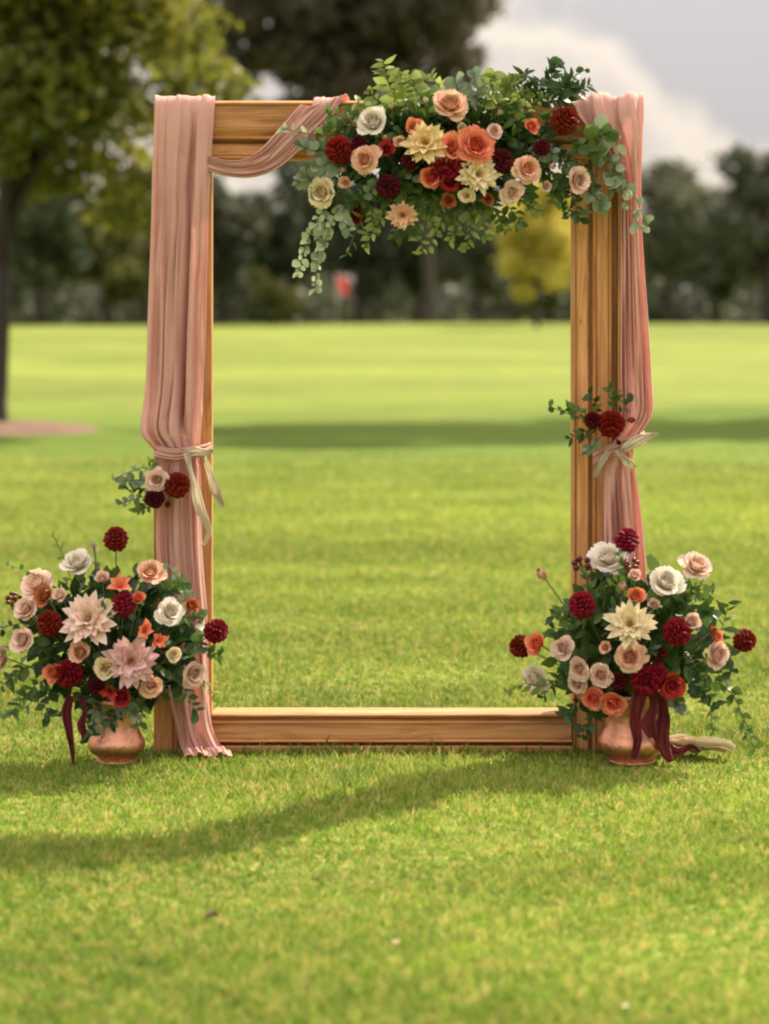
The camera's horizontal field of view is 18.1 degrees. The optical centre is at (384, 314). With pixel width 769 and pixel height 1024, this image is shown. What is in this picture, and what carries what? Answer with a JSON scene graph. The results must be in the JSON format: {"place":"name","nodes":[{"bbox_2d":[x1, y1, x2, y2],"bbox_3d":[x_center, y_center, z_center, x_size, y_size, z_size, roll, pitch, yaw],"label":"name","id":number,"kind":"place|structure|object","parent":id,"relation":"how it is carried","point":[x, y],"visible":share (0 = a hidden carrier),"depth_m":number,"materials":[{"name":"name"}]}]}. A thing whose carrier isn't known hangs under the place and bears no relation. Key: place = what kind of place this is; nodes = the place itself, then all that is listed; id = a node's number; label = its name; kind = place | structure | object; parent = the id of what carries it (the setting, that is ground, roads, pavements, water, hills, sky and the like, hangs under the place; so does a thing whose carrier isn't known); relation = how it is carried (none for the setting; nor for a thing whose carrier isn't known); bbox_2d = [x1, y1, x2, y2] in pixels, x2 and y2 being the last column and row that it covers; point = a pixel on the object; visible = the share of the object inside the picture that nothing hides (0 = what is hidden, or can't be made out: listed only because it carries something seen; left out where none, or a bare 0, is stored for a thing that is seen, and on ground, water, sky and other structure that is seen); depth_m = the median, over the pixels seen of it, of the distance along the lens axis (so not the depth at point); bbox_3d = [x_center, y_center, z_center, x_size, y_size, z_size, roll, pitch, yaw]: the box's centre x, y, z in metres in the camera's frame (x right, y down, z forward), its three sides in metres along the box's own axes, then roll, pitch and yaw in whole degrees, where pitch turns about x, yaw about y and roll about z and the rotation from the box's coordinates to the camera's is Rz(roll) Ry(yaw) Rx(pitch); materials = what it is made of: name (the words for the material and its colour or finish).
{"place":"outdoors","nodes":[
{"label":"outdoors","id":0,"kind":"place"},
{"bbox_2d":[0,316,768,1023],"bbox_3d":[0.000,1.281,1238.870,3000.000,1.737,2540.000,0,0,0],"label":"lawn","id":1,"kind":"structure","parent":0,"point":[432,390],"depth_m":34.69,"materials":[{"name":"green plant"}]},
{"bbox_2d":[0,420,102,435],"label":"mulch bed","id":2,"kind":"object","parent":1,"relation":"on","point":[18,427],"visible":0.96,"depth_m":33.37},
{"bbox_2d":[0,0,265,421],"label":"park tree","id":3,"kind":"object","parent":2,"relation":"on","point":[61,77],"visible":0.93,"depth_m":33.19,"materials":[{"name":"green plant"}]},
{"bbox_2d":[11,176,95,324],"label":"tree","id":4,"kind":"object","parent":1,"relation":"on","point":[49,255],"visible":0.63,"depth_m":116.70,"materials":[{"name":"green plant"}]},
{"bbox_2d":[60,196,149,324],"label":"tree","id":5,"kind":"object","parent":1,"relation":"on","point":[118,269],"visible":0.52,"depth_m":120.97,"materials":[{"name":"green plant"}]},
{"bbox_2d":[87,699,144,765],"bbox_3d":[-0.962,1.492,8.680,0.208,0.236,0.208,0,0,0],"label":"copper vase","id":6,"kind":"object","parent":1,"relation":"on","point":[125,741],"visible":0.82,"depth_m":8.61,"materials":[{"name":"orange metal"}]},
{"bbox_2d":[0,526,228,743],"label":"flower arrangement","id":7,"kind":"object","parent":6,"relation":"in","point":[120,660],"visible":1,"depth_m":8.57,"materials":[{"name":"multicoloured plant"}]},
{"bbox_2d":[61,694,86,763],"bbox_3d":[-1.097,1.473,8.569,0.092,0.254,0.046,0,0,0],"label":"ribbon","id":8,"kind":"object","parent":7,"relation":"attached to","point":[66,712],"visible":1,"depth_m":8.56,"materials":[{"name":"red fabric"}]},
{"bbox_2d":[105,162,151,324],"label":"tree","id":9,"kind":"object","parent":1,"relation":"on","point":[144,306],"visible":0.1,"depth_m":129.81,"materials":[{"name":"green plant"}]},
{"bbox_2d":[205,910,217,920],"bbox_3d":[-0.452,1.574,6.329,0.030,0.024,0.029,0,0,10],"label":"fallen leaf","id":10,"kind":"object","parent":1,"relation":"on","point":[209,913],"visible":0.94,"depth_m":6.33,"materials":[{"name":"brown plant"}]},
{"bbox_2d":[213,173,281,324],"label":"tree","id":11,"kind":"object","parent":1,"relation":"on","point":[233,236],"visible":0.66,"depth_m":125.15,"materials":[{"name":"green plant"}]},
{"bbox_2d":[241,266,304,325],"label":"round bush","id":12,"kind":"object","parent":1,"relation":"on","point":[266,289],"visible":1,"depth_m":103.53,"materials":[{"name":"green plant"}]},
{"bbox_2d":[238,161,348,323],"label":"tree","id":13,"kind":"object","parent":1,"relation":"on","point":[273,258],"visible":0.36,"depth_m":131.77,"materials":[{"name":"green plant"}]},
{"bbox_2d":[134,0,506,323],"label":"shade tree","id":14,"kind":"object","parent":1,"relation":"on","point":[306,47],"visible":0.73,"depth_m":110.96,"materials":[{"name":"green plant"}]},
{"bbox_2d":[337,275,348,296],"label":"golf flag","id":15,"kind":"object","parent":1,"relation":"on","point":[343,285],"visible":0.93,"depth_m":92.00,"materials":[{"name":"red fabric"}]},
{"bbox_2d":[292,172,420,323],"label":"tree","id":16,"kind":"object","parent":1,"relation":"on","point":[381,262],"visible":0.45,"depth_m":123.13,"materials":[{"name":"green plant"}]},
{"bbox_2d":[10,178,761,324],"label":"distant wood","id":17,"kind":"object","parent":1,"relation":"on","point":[67,304],"visible":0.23,"depth_m":147.11,"materials":[{"name":"green plant"}]},
{"bbox_2d":[153,101,632,752],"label":"wedding arch","id":18,"kind":"structure","parent":1,"relation":"on","point":[243,129],"depth_m":8.88,"materials":[{"name":"brown wood"}]},
{"bbox_2d":[140,94,231,756],"bbox_3d":[-0.718,0.391,8.876,0.341,2.403,0.358,0,0,0],"label":"drape","id":19,"kind":"object","parent":18,"relation":"hanging from","point":[181,175],"visible":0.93,"depth_m":8.83,"materials":[{"name":"pink fabric"}]},
{"bbox_2d":[111,457,189,514],"bbox_3d":[-0.848,0.622,8.756,0.290,0.218,0.112,0,0,0],"label":"flower cluster","id":20,"kind":"object","parent":19,"relation":"attached to","point":[155,481],"visible":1,"depth_m":8.74,"materials":[{"name":"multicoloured plant"}]},
{"bbox_2d":[183,446,224,546],"bbox_3d":[-0.643,0.661,8.796,0.173,0.363,0.081,0,0,-43],"label":"ribbon","id":21,"kind":"object","parent":19,"relation":"attached to","point":[197,498],"visible":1,"depth_m":8.76,"materials":[{"name":"beige fabric"}]},
{"bbox_2d":[206,94,349,177],"bbox_3d":[-0.386,-0.653,8.907,0.581,0.310,0.202,0,0,-9],"label":"swag","id":22,"kind":"object","parent":18,"relation":"attached to","point":[277,151],"visible":0.94,"depth_m":8.83,"materials":[{"name":"pink fabric"}]},
{"bbox_2d":[276,55,653,294],"bbox_3d":[0.292,-0.503,8.767,1.368,0.871,0.363,0,0,0],"label":"flower garland","id":23,"kind":"object","parent":18,"relation":"attached to","point":[451,142],"visible":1,"depth_m":8.74,"materials":[{"name":"multicoloured plant"}]},
{"bbox_2d":[574,91,652,643],"bbox_3d":[0.859,0.384,8.909,0.331,2.406,0.295,0,0,0],"label":"drape","id":24,"kind":"object","parent":18,"relation":"hanging from","point":[624,112],"visible":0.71,"depth_m":8.82,"materials":[{"name":"pink fabric"}]},
{"bbox_2d":[548,380,634,456],"bbox_3d":[0.749,0.377,8.750,0.313,0.278,0.124,0,0,0],"label":"flower cluster","id":25,"kind":"object","parent":24,"relation":"attached to","point":[609,423],"visible":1,"depth_m":8.75,"materials":[{"name":"red plant"}]},
{"bbox_2d":[592,433,658,478],"bbox_3d":[0.877,0.514,8.767,0.244,0.167,0.046,0,0,-2],"label":"ribbon","id":26,"kind":"object","parent":24,"relation":"attached to","point":[632,442],"visible":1,"depth_m":8.77,"materials":[{"name":"beige fabric"}]},
{"bbox_2d":[391,189,453,323],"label":"tree","id":27,"kind":"object","parent":1,"relation":"on","point":[411,273],"visible":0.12,"depth_m":126.16,"materials":[{"name":"green plant"}]},
{"bbox_2d":[434,187,512,322],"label":"tree","id":28,"kind":"object","parent":1,"relation":"on","point":[476,268],"visible":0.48,"depth_m":121.05,"materials":[{"name":"green plant"}]},
{"bbox_2d":[490,171,569,326],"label":"golden tree","id":29,"kind":"object","parent":1,"relation":"on","point":[538,247],"visible":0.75,"depth_m":95.57,"materials":[{"name":"yellow plant"}]},
{"bbox_2d":[497,186,569,323],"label":"tree","id":30,"kind":"object","parent":1,"relation":"on","point":[550,302],"visible":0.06,"depth_m":133.75,"materials":[{"name":"green plant"}]},
{"bbox_2d":[598,690,659,765],"bbox_3d":[0.889,1.483,8.680,0.248,0.254,0.248,0,0,0],"label":"copper vase","id":31,"kind":"object","parent":1,"relation":"on","point":[615,740],"visible":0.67,"depth_m":8.59,"materials":[{"name":"orange metal"}]},
{"bbox_2d":[503,527,764,755],"bbox_3d":[0.906,1.167,8.655,0.900,0.804,0.487,0,0,16],"label":"flower arrangement","id":32,"kind":"object","parent":31,"relation":"in","point":[640,626],"visible":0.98,"depth_m":8.58,"materials":[{"name":"multicoloured plant"}]},
{"bbox_2d":[629,691,672,762],"bbox_3d":[0.946,1.445,8.547,0.186,0.302,0.070,0,0,-21],"label":"ribbon","id":33,"kind":"object","parent":32,"relation":"hanging from","point":[658,730],"visible":1,"depth_m":8.54,"materials":[{"name":"red fabric"}]},
{"bbox_2d":[641,157,728,323],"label":"tree","id":34,"kind":"object","parent":1,"relation":"on","point":[677,236],"visible":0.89,"depth_m":118.56,"materials":[{"name":"green plant"}]},
{"bbox_2d":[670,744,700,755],"bbox_3d":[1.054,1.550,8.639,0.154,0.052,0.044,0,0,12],"label":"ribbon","id":35,"kind":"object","parent":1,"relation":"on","point":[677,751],"visible":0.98,"depth_m":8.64,"materials":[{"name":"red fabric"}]},
{"bbox_2d":[669,734,735,753],"bbox_3d":[1.120,1.565,8.785,0.341,0.086,0.110,0,0,35],"label":"cloth end","id":36,"kind":"object","parent":1,"relation":"on","point":[703,743],"visible":0.79,"depth_m":8.73,"materials":[{"name":"beige fabric"}]},
{"bbox_2d":[673,199,760,323],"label":"tree","id":37,"kind":"object","parent":1,"relation":"on","point":[727,291],"visible":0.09,"depth_m":125.14,"materials":[{"name":"green plant"}]},
{"bbox_2d":[705,142,768,324],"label":"tree","id":38,"kind":"object","parent":1,"relation":"on","point":[746,247],"visible":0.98,"depth_m":121.40,"materials":[{"name":"green plant"}]},
{"bbox_2d":[13,0,768,315],"label":"sky","id":39,"kind":"structure","parent":0,"point":[700,68],"materials":[{"name":"white"}]}
]}

